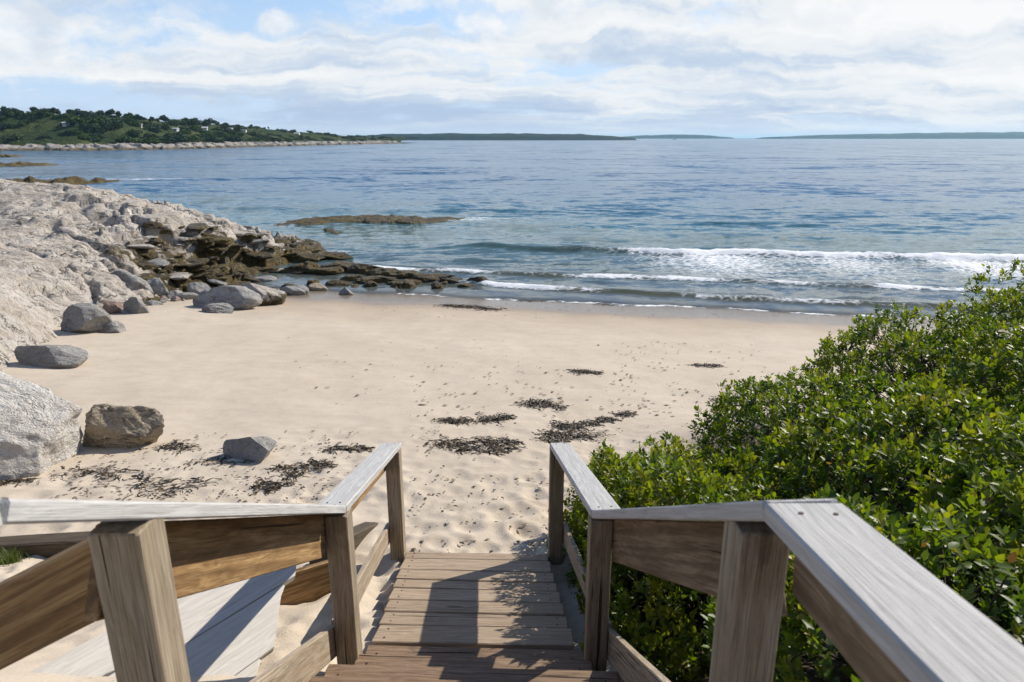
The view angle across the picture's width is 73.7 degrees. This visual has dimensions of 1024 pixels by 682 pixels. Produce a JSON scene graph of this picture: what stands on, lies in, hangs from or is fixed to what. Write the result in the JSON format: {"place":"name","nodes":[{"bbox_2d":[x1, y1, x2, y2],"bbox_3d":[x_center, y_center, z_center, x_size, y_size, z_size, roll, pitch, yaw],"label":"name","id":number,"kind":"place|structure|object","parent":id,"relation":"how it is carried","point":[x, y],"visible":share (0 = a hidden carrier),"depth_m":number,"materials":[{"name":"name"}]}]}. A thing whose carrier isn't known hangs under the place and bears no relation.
{"place":"outdoors","nodes":[
{"label":"outdoors","id":0,"kind":"place"},
{"bbox_2d":[0,140,403,150],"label":"shore rocks","id":1,"kind":"object","parent":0,"point":[116,146],"visible":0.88,"depth_m":318.43,"materials":[{"name":"stone"}]},
{"bbox_2d":[0,114,416,145],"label":"headland","id":2,"kind":"structure","parent":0,"point":[31,132],"depth_m":325.41,"materials":[{"name":"plant"}]},
{"bbox_2d":[1,134,27,141],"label":"headland bush","id":3,"kind":"object","parent":2,"relation":"on","point":[15,137],"visible":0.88,"depth_m":297.36,"materials":[{"name":"green plant"}]},
{"bbox_2d":[66,116,90,123],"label":"headland bush","id":4,"kind":"object","parent":2,"relation":"on","point":[84,120],"visible":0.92,"depth_m":323.69,"materials":[{"name":"green plant"}]},
{"bbox_2d":[86,126,107,133],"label":"headland bush","id":5,"kind":"object","parent":2,"relation":"on","point":[97,129],"visible":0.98,"depth_m":321.19,"materials":[{"name":"green plant"}]},
{"bbox_2d":[100,120,125,128],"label":"headland bush","id":6,"kind":"object","parent":2,"relation":"on","point":[119,122],"visible":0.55,"depth_m":334.39,"materials":[{"name":"green plant"}]},
{"bbox_2d":[114,135,139,142],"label":"headland bush","id":7,"kind":"object","parent":2,"relation":"on","point":[125,139],"visible":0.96,"depth_m":313.26,"materials":[{"name":"green plant"}]},
{"bbox_2d":[126,129,142,136],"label":"headland bush","id":8,"kind":"object","parent":2,"relation":"on","point":[134,132],"visible":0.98,"depth_m":333.87,"materials":[{"name":"green plant"}]},
{"bbox_2d":[162,134,186,142],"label":"headland bush","id":9,"kind":"object","parent":2,"relation":"on","point":[181,138],"visible":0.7,"depth_m":335.34,"materials":[{"name":"green plant"}]},
{"bbox_2d":[361,133,635,139],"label":"hills","id":10,"kind":"structure","parent":0,"point":[491,136],"depth_m":1390.62,"materials":[{"name":"grey"}]},
{"bbox_2d":[0,286,1023,681],"bbox_3d":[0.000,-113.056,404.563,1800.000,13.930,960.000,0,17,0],"label":"beach","id":11,"kind":"structure","parent":0,"point":[306,370],"depth_m":10.65,"materials":[{"name":"sand"}]},
{"bbox_2d":[0,546,30,565],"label":"grass tuft","id":12,"kind":"object","parent":11,"relation":"on","point":[10,557],"visible":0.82,"depth_m":5.39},
{"bbox_2d":[0,476,38,486],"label":"seaweed clump","id":13,"kind":"object","parent":11,"relation":"on","point":[6,481],"visible":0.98,"depth_m":7.12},
{"bbox_2d":[0,371,82,480],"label":"boulder","id":14,"kind":"object","parent":11,"relation":"on","point":[41,432],"visible":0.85,"depth_m":7.47,"materials":[{"name":"stone"}]},
{"bbox_2d":[0,531,90,558],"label":"fallen timber","id":15,"kind":"object","parent":11,"relation":"on","point":[48,545],"visible":0.5,"depth_m":5.60,"materials":[{"name":"brown wood"}]},
{"bbox_2d":[14,345,87,367],"bbox_3d":[-8.284,0.323,12.312,1.301,0.576,0.719,0,17,0],"label":"boulder","id":16,"kind":"object","parent":11,"relation":"on","point":[55,356],"visible":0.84,"depth_m":12.10,"materials":[{"name":"grey stone"}]},
{"bbox_2d":[60,303,112,332],"bbox_3d":[-9.623,-0.443,15.473,1.110,0.833,0.733,7,18,24],"label":"boulder","id":17,"kind":"object","parent":11,"relation":"on","point":[84,317],"visible":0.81,"depth_m":15.25,"materials":[{"name":"grey stone"}]},
{"bbox_2d":[51,465,140,481],"bbox_3d":[-4.544,1.421,7.436,1.002,0.073,0.425,2,17,8],"label":"seaweed clump","id":18,"kind":"object","parent":11,"relation":"on","point":[102,473],"visible":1,"depth_m":7.42,"materials":[{"name":"plant"}]},
{"bbox_2d":[99,321,125,332],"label":"boulder","id":19,"kind":"object","parent":11,"relation":"on","point":[115,327],"visible":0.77,"depth_m":15.43,"materials":[{"name":"grey stone"}]},
{"bbox_2d":[101,300,123,313],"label":"boulder","id":20,"kind":"object","parent":11,"relation":"on","point":[112,307],"visible":0.53,"depth_m":18.18,"materials":[{"name":"stone"}]},
{"bbox_2d":[82,403,164,447],"bbox_3d":[-4.731,1.149,8.339,1.032,0.804,0.398,0,17,0],"label":"boulder","id":21,"kind":"object","parent":11,"relation":"on","point":[111,425],"visible":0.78,"depth_m":8.20,"materials":[{"name":"beige stone"}]},
{"bbox_2d":[111,270,153,294],"bbox_3d":[-11.714,-1.543,20.688,1.704,1.284,0.914,0,17,0],"label":"boulder","id":22,"kind":"object","parent":11,"relation":"on","point":[135,281],"visible":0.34,"depth_m":20.30,"materials":[{"name":"grey stone"}]},
{"bbox_2d":[123,297,149,313],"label":"boulder","id":23,"kind":"object","parent":11,"relation":"on","point":[133,305],"visible":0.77,"depth_m":18.11,"materials":[{"name":"grey stone"}]},
{"bbox_2d":[90,470,221,500],"bbox_3d":[-3.771,1.511,7.022,1.269,0.116,0.778,3,17,10],"label":"seaweed clump","id":24,"kind":"object","parent":11,"relation":"on","point":[160,488],"visible":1,"depth_m":7.09,"materials":[{"name":"plant"}]},
{"bbox_2d":[147,278,168,296],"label":"boulder","id":25,"kind":"object","parent":11,"relation":"on","point":[158,287],"visible":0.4,"depth_m":21.34,"materials":[{"name":"grey stone"}]},
{"bbox_2d":[0,178,325,370],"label":"granite ledge","id":26,"kind":"object","parent":11,"relation":"on","point":[63,246],"visible":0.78,"depth_m":24.27,"materials":[{"name":"stone"}]},
{"bbox_2d":[134,258,158,270],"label":"flat rock","id":27,"kind":"object","parent":26,"relation":"on","point":[143,265],"visible":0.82,"depth_m":23.17,"materials":[{"name":"stone"}]},
{"bbox_2d":[139,273,157,280],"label":"flat rock","id":28,"kind":"object","parent":26,"relation":"on","point":[145,276],"visible":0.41,"depth_m":21.81,"materials":[{"name":"stone"}]},
{"bbox_2d":[141,221,164,228],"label":"flat rock","id":29,"kind":"object","parent":26,"relation":"on","point":[152,224],"visible":1,"depth_m":26.68,"materials":[{"name":"stone"}]},
{"bbox_2d":[159,265,172,270],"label":"flat rock","id":30,"kind":"object","parent":26,"relation":"on","point":[167,268],"visible":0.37,"depth_m":24.00,"materials":[{"name":"stone"}]},
{"bbox_2d":[147,258,168,265],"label":"flat rock","id":31,"kind":"object","parent":30,"relation":"on","point":[159,262],"visible":0.66,"depth_m":23.97,"materials":[{"name":"grey stone"}]},
{"bbox_2d":[136,250,157,258],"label":"flat rock","id":32,"kind":"object","parent":31,"relation":"on","point":[148,255],"visible":0.88,"depth_m":24.18,"materials":[{"name":"stone"}]},
{"bbox_2d":[169,272,193,279],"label":"flat rock","id":33,"kind":"object","parent":26,"relation":"on","point":[180,275],"visible":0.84,"depth_m":23.29,"materials":[{"name":"stone"}]},
{"bbox_2d":[187,223,207,230],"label":"flat rock","id":34,"kind":"object","parent":26,"relation":"on","point":[198,226],"visible":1,"depth_m":27.56,"materials":[{"name":"stone"}]},
{"bbox_2d":[186,258,208,269],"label":"flat rock","id":35,"kind":"object","parent":26,"relation":"on","point":[201,262],"visible":0.93,"depth_m":24.68,"materials":[{"name":"stone"}]},
{"bbox_2d":[197,242,214,247],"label":"flat rock","id":36,"kind":"object","parent":26,"relation":"on","point":[201,245],"visible":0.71,"depth_m":27.28,"materials":[{"name":"stone"}]},
{"bbox_2d":[197,236,215,242],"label":"flat rock","id":37,"kind":"object","parent":36,"relation":"on","point":[206,239],"visible":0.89,"depth_m":27.25,"materials":[{"name":"stone"}]},
{"bbox_2d":[205,247,225,252],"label":"flat rock","id":38,"kind":"object","parent":26,"relation":"on","point":[216,249],"visible":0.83,"depth_m":27.41,"materials":[{"name":"stone"}]},
{"bbox_2d":[207,263,229,270],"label":"flat rock","id":39,"kind":"object","parent":26,"relation":"on","point":[222,267],"visible":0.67,"depth_m":25.64,"materials":[{"name":"stone"}]},
{"bbox_2d":[211,236,232,244],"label":"flat rock","id":40,"kind":"object","parent":26,"relation":"on","point":[222,240],"visible":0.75,"depth_m":27.67,"materials":[{"name":"stone"}]},
{"bbox_2d":[238,233,257,240],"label":"flat rock","id":41,"kind":"object","parent":26,"relation":"on","point":[246,236],"visible":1,"depth_m":28.70,"materials":[{"name":"stone"}]},
{"bbox_2d":[251,252,273,259],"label":"flat rock","id":42,"kind":"object","parent":26,"relation":"on","point":[264,255],"visible":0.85,"depth_m":28.09,"materials":[{"name":"stone"}]},
{"bbox_2d":[32,566,295,676],"bbox_3d":[-1.824,1.751,3.026,0.889,0.458,3.457,8,18,25],"label":"plank panel","id":43,"kind":"object","parent":11,"relation":"on","point":[230,629],"visible":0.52,"depth_m":3.71,"materials":[{"name":"grey wood"}]},
{"bbox_2d":[137,439,199,455],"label":"seaweed clump","id":44,"kind":"object","parent":11,"relation":"on","point":[184,447],"visible":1,"depth_m":8.24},
{"bbox_2d":[175,292,197,299],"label":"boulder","id":45,"kind":"object","parent":11,"relation":"on","point":[187,295],"visible":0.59,"depth_m":21.05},
{"bbox_2d":[187,282,210,293],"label":"boulder","id":46,"kind":"object","parent":11,"relation":"on","point":[196,287],"visible":0.56,"depth_m":22.04,"materials":[{"name":"grey stone"}]},
{"bbox_2d":[183,454,249,469],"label":"seaweed clump","id":47,"kind":"object","parent":11,"relation":"on","point":[225,461],"visible":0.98,"depth_m":7.75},
{"bbox_2d":[201,303,233,313],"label":"boulder","id":48,"kind":"object","parent":11,"relation":"on","point":[219,308],"visible":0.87,"depth_m":18.66,"materials":[{"name":"grey stone"}]},
{"bbox_2d":[192,285,262,309],"bbox_3d":[-8.179,-1.166,19.583,2.031,0.869,0.814,0,17,0],"label":"boulder","id":49,"kind":"object","parent":11,"relation":"on","point":[240,297],"visible":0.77,"depth_m":19.39,"materials":[{"name":"grey stone"}]},
{"bbox_2d":[223,436,276,463],"bbox_3d":[-3.068,1.284,7.941,0.630,0.403,0.463,0,17,0],"label":"boulder","id":50,"kind":"object","parent":11,"relation":"on","point":[258,449],"visible":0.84,"depth_m":7.86,"materials":[{"name":"grey stone"}]},
{"bbox_2d":[245,283,286,305],"bbox_3d":[-7.679,-1.292,20.567,1.740,0.885,1.000,0,17,0],"label":"boulder","id":51,"kind":"object","parent":11,"relation":"on","point":[270,296],"visible":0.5,"depth_m":20.35,"materials":[{"name":"stone"}]},
{"bbox_2d":[255,275,276,281],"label":"flat rock","id":52,"kind":"object","parent":11,"relation":"on","point":[266,278],"visible":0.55,"depth_m":25.77,"materials":[{"name":"grey stone"}]},
{"bbox_2d":[248,476,297,495],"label":"seaweed clump","id":53,"kind":"object","parent":11,"relation":"on","point":[277,486],"visible":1,"depth_m":7.07,"materials":[{"name":"plant"}]},
{"bbox_2d":[280,285,308,294],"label":"boulder","id":54,"kind":"object","parent":11,"relation":"on","point":[297,290],"visible":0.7,"depth_m":22.73,"materials":[{"name":"grey stone"}]},
{"bbox_2d":[264,457,339,480],"bbox_3d":[-2.408,1.405,7.525,0.632,0.108,0.788,13,21,38],"label":"seaweed clump","id":55,"kind":"object","parent":11,"relation":"on","point":[292,473],"visible":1,"depth_m":7.52,"materials":[{"name":"plant"}]},
{"bbox_2d":[280,560,330,604],"bbox_3d":[-1.553,1.952,4.810,0.724,0.770,0.041,-12,20,-34],"label":"leaning board","id":56,"kind":"object","parent":11,"relation":"on","point":[310,583],"visible":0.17,"depth_m":4.80,"materials":[{"name":"brown wood"}]},
{"bbox_2d":[308,283,327,290],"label":"boulder","id":57,"kind":"object","parent":11,"relation":"on","point":[316,287],"visible":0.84,"depth_m":24.10,"materials":[{"name":"beige stone"}]},
{"bbox_2d":[303,459,337,468],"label":"seaweed clump","id":58,"kind":"object","parent":11,"relation":"on","point":[325,463],"visible":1,"depth_m":7.69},
{"bbox_2d":[325,279,351,285],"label":"seaweed rock","id":59,"kind":"object","parent":11,"relation":"on","point":[334,282],"visible":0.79,"depth_m":24.89,"materials":[{"name":"stone"}]},
{"bbox_2d":[309,522,377,564],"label":"sleeper beam","id":60,"kind":"structure","parent":11,"relation":"on","point":[363,530],"depth_m":5.95,"materials":[{"name":"brown wood"}]},
{"bbox_2d":[321,441,373,454],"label":"seaweed clump","id":61,"kind":"object","parent":11,"relation":"on","point":[349,448],"visible":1,"depth_m":8.18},
{"bbox_2d":[355,275,399,283],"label":"seaweed rock","id":62,"kind":"object","parent":11,"relation":"on","point":[380,279],"visible":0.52,"depth_m":25.25,"materials":[{"name":"stone"}]},
{"bbox_2d":[403,280,415,288],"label":"weedy stone","id":63,"kind":"object","parent":11,"relation":"on","point":[408,284],"visible":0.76,"depth_m":24.52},
{"bbox_2d":[51,302,815,553],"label":"seaweed litter","id":64,"kind":"object","parent":11,"relation":"on","point":[490,551],"visible":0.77,"depth_m":7.52,"materials":[{"name":"plant"}]},
{"bbox_2d":[433,416,475,425],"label":"seaweed clump","id":65,"kind":"object","parent":11,"relation":"on","point":[461,419],"visible":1,"depth_m":9.37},
{"bbox_2d":[433,304,506,311],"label":"seaweed clump","id":66,"kind":"object","parent":11,"relation":"on","point":[485,308],"visible":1,"depth_m":20.59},
{"bbox_2d":[424,433,526,455],"bbox_3d":[-0.489,1.270,8.425,1.358,0.112,0.780,0,17,0],"label":"seaweed clump","id":67,"kind":"object","parent":11,"relation":"on","point":[452,444],"visible":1,"depth_m":8.33,"materials":[{"name":"plant"}]},
{"bbox_2d":[471,412,516,424],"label":"seaweed clump","id":68,"kind":"object","parent":11,"relation":"on","point":[506,417],"visible":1,"depth_m":9.51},
{"bbox_2d":[473,436,523,449],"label":"seaweed clump","id":69,"kind":"object","parent":11,"relation":"on","point":[508,441],"visible":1,"depth_m":8.52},
{"bbox_2d":[0,443,1023,681],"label":"beach stairway","id":70,"kind":"object","parent":11,"relation":"on","point":[877,606],"visible":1,"depth_m":1.91,"materials":[{"name":"brown wood"}]},
{"bbox_2d":[510,396,567,411],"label":"seaweed clump","id":71,"kind":"object","parent":11,"relation":"on","point":[535,402],"visible":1,"depth_m":10.29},
{"bbox_2d":[533,436,571,443],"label":"seaweed clump","id":72,"kind":"object","parent":11,"relation":"on","point":[548,440],"visible":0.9,"depth_m":8.71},
{"bbox_2d":[548,420,589,430],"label":"seaweed clump","id":73,"kind":"object","parent":11,"relation":"on","point":[566,425],"visible":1,"depth_m":9.35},
{"bbox_2d":[535,427,615,442],"bbox_3d":[0.829,1.232,8.987,1.079,0.110,0.675,-5,17,-16],"label":"seaweed clump","id":74,"kind":"object","parent":11,"relation":"on","point":[579,435],"visible":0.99,"depth_m":8.97,"materials":[{"name":"plant"}]},
{"bbox_2d":[563,368,603,374],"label":"seaweed clump","id":75,"kind":"object","parent":11,"relation":"on","point":[582,371],"visible":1,"depth_m":12.37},
{"bbox_2d":[578,418,606,426],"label":"seaweed clump","id":76,"kind":"object","parent":11,"relation":"on","point":[592,423],"visible":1,"depth_m":9.56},
{"bbox_2d":[565,438,666,629],"bbox_3d":[0.849,1.488,5.341,0.849,1.288,2.213,0,17,0],"label":"leafy shrub","id":77,"kind":"object","parent":11,"relation":"on","point":[620,476],"visible":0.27,"depth_m":5.24,"materials":[{"name":"green plant"}]},
{"bbox_2d":[608,410,637,416],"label":"seaweed clump","id":78,"kind":"object","parent":11,"relation":"on","point":[625,414],"visible":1,"depth_m":9.96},
{"bbox_2d":[545,431,767,555],"bbox_3d":[1.373,1.732,6.005,1.997,1.702,2.119,10,19,30],"label":"leafy shrub","id":79,"kind":"object","parent":11,"relation":"on","point":[677,449],"visible":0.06,"depth_m":6.04,"materials":[{"name":"green plant"}]},
{"bbox_2d":[575,442,825,681],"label":"leafy shrub","id":80,"kind":"object","parent":11,"relation":"on","point":[681,606],"visible":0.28,"depth_m":3.90,"materials":[{"name":"green plant"}]},
{"bbox_2d":[687,363,726,367],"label":"seaweed clump","id":81,"kind":"object","parent":11,"relation":"on","point":[704,364],"visible":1,"depth_m":13.26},
{"bbox_2d":[687,366,927,499],"bbox_3d":[2.890,1.015,6.513,2.357,1.418,2.445,0,17,0],"label":"leafy shrub","id":82,"kind":"object","parent":11,"relation":"on","point":[760,396],"visible":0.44,"depth_m":6.53,"materials":[{"name":"green plant"}]},
{"bbox_2d":[701,482,1023,681],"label":"leafy shrub","id":83,"kind":"object","parent":11,"relation":"on","point":[1001,612],"visible":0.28,"depth_m":2.58,"materials":[{"name":"green plant"}]},
{"bbox_2d":[721,366,1023,592],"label":"leafy shrub","id":84,"kind":"object","parent":11,"relation":"on","point":[873,458],"visible":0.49,"depth_m":4.73,"materials":[{"name":"green plant"}]},
{"bbox_2d":[800,299,1023,421],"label":"leafy shrub","id":85,"kind":"object","parent":11,"relation":"on","point":[905,340],"visible":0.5,"depth_m":7.32,"materials":[{"name":"green plant"}]},
{"bbox_2d":[883,314,1023,467],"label":"leafy shrub","id":86,"kind":"object","parent":11,"relation":"on","point":[970,366],"visible":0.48,"depth_m":5.57,"materials":[{"name":"green plant"}]},
{"bbox_2d":[891,257,1023,384],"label":"leafy shrub","id":87,"kind":"object","parent":11,"relation":"on","point":[1002,308],"visible":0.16,"depth_m":7.86,"materials":[{"name":"green plant"}]},
{"bbox_2d":[907,406,1023,627],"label":"leafy shrub","id":88,"kind":"object","parent":11,"relation":"on","point":[975,490],"visible":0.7,"depth_m":3.35,"materials":[{"name":"green plant"}]},
{"bbox_2d":[0,138,1023,321],"bbox_3d":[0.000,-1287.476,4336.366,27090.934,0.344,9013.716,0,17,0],"label":"sea","id":89,"kind":"structure","parent":0,"point":[862,227],"depth_m":50.73,"materials":[{"name":"liquid"}]},
{"bbox_2d":[0,161,59,166],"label":"seaweed reef","id":90,"kind":"object","parent":89,"relation":"on","point":[19,163],"visible":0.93,"depth_m":129.96,"materials":[{"name":"plant"}]},
{"bbox_2d":[5,176,119,184],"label":"seaweed reef","id":91,"kind":"object","parent":89,"relation":"on","point":[74,180],"visible":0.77,"depth_m":77.95,"materials":[{"name":"plant"}]},
{"bbox_2d":[280,261,321,273],"bbox_3d":[-8.531,-2.875,27.523,1.568,0.684,1.130,4,17,12],"label":"seaweed rock","id":92,"kind":"object","parent":89,"relation":"in","point":[301,268],"visible":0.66,"depth_m":27.20,"materials":[{"name":"stone"}]},
{"bbox_2d":[291,252,324,262],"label":"seaweed rock","id":93,"kind":"object","parent":89,"relation":"in","point":[300,257],"visible":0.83,"depth_m":29.59,"materials":[{"name":"stone"}]},
{"bbox_2d":[305,266,343,274],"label":"seaweed rock","id":94,"kind":"object","parent":89,"relation":"in","point":[331,270],"visible":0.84,"depth_m":27.00,"materials":[{"name":"stone"}]},
{"bbox_2d":[319,251,353,259],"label":"seaweed rock","id":95,"kind":"object","parent":89,"relation":"in","point":[335,255],"visible":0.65,"depth_m":30.30,"materials":[{"name":"stone"}]},
{"bbox_2d":[320,261,355,271],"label":"seaweed rock","id":96,"kind":"object","parent":89,"relation":"in","point":[345,265],"visible":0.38,"depth_m":27.67,"materials":[{"name":"stone"}]},
{"bbox_2d":[339,274,364,281],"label":"seaweed rock","id":97,"kind":"object","parent":89,"relation":"in","point":[350,277],"visible":0.52,"depth_m":25.67,"materials":[{"name":"stone"}]},
{"bbox_2d":[345,263,383,274],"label":"seaweed rock","id":98,"kind":"object","parent":89,"relation":"in","point":[361,268],"visible":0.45,"depth_m":27.05,"materials":[{"name":"stone"}]},
{"bbox_2d":[274,214,464,224],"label":"seaweed reef","id":99,"kind":"object","parent":89,"relation":"on","point":[388,219],"visible":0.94,"depth_m":43.44,"materials":[{"name":"plant"}]},
{"bbox_2d":[369,268,397,276],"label":"seaweed rock","id":100,"kind":"object","parent":89,"relation":"in","point":[381,271],"visible":0.52,"depth_m":26.42,"materials":[{"name":"stone"}]},
{"bbox_2d":[387,270,420,278],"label":"seaweed rock","id":101,"kind":"object","parent":89,"relation":"in","point":[404,274],"visible":0.62,"depth_m":26.16,"materials":[{"name":"stone"}]},
{"bbox_2d":[411,273,439,282],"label":"seaweed rock","id":102,"kind":"object","parent":89,"relation":"in","point":[425,278],"visible":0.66,"depth_m":25.58,"materials":[{"name":"stone"}]},
{"bbox_2d":[429,273,457,277],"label":"seaweed rock","id":103,"kind":"object","parent":89,"relation":"in","point":[441,275],"visible":0.55,"depth_m":26.34,"materials":[{"name":"stone"}]},
{"bbox_2d":[438,277,462,282],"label":"seaweed rock","id":104,"kind":"object","parent":89,"relation":"in","point":[454,280],"visible":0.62,"depth_m":25.32,"materials":[{"name":"stone"}]},
{"bbox_2d":[0,0,1023,137],"label":"sky","id":105,"kind":"structure","parent":0,"point":[620,68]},
{"bbox_2d":[625,134,734,138],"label":"hills","id":106,"kind":"structure","parent":0,"point":[677,136],"depth_m":3325.05,"materials":[{"name":"grey"}]},
{"bbox_2d":[755,132,1023,138],"bbox_3d":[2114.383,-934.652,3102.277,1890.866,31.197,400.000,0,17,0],"label":"hills","id":107,"kind":"structure","parent":0,"point":[985,135],"depth_m":2946.97,"materials":[{"name":"grey"}]},
{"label":"flat rock","id":108,"kind":"object","parent":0,"visible":0},
{"bbox_2d":[127,244,156,248],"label":"flat rock","id":109,"kind":"object","parent":108,"relation":"on","point":[144,246],"visible":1,"depth_m":24.34,"materials":[{"name":"stone"}]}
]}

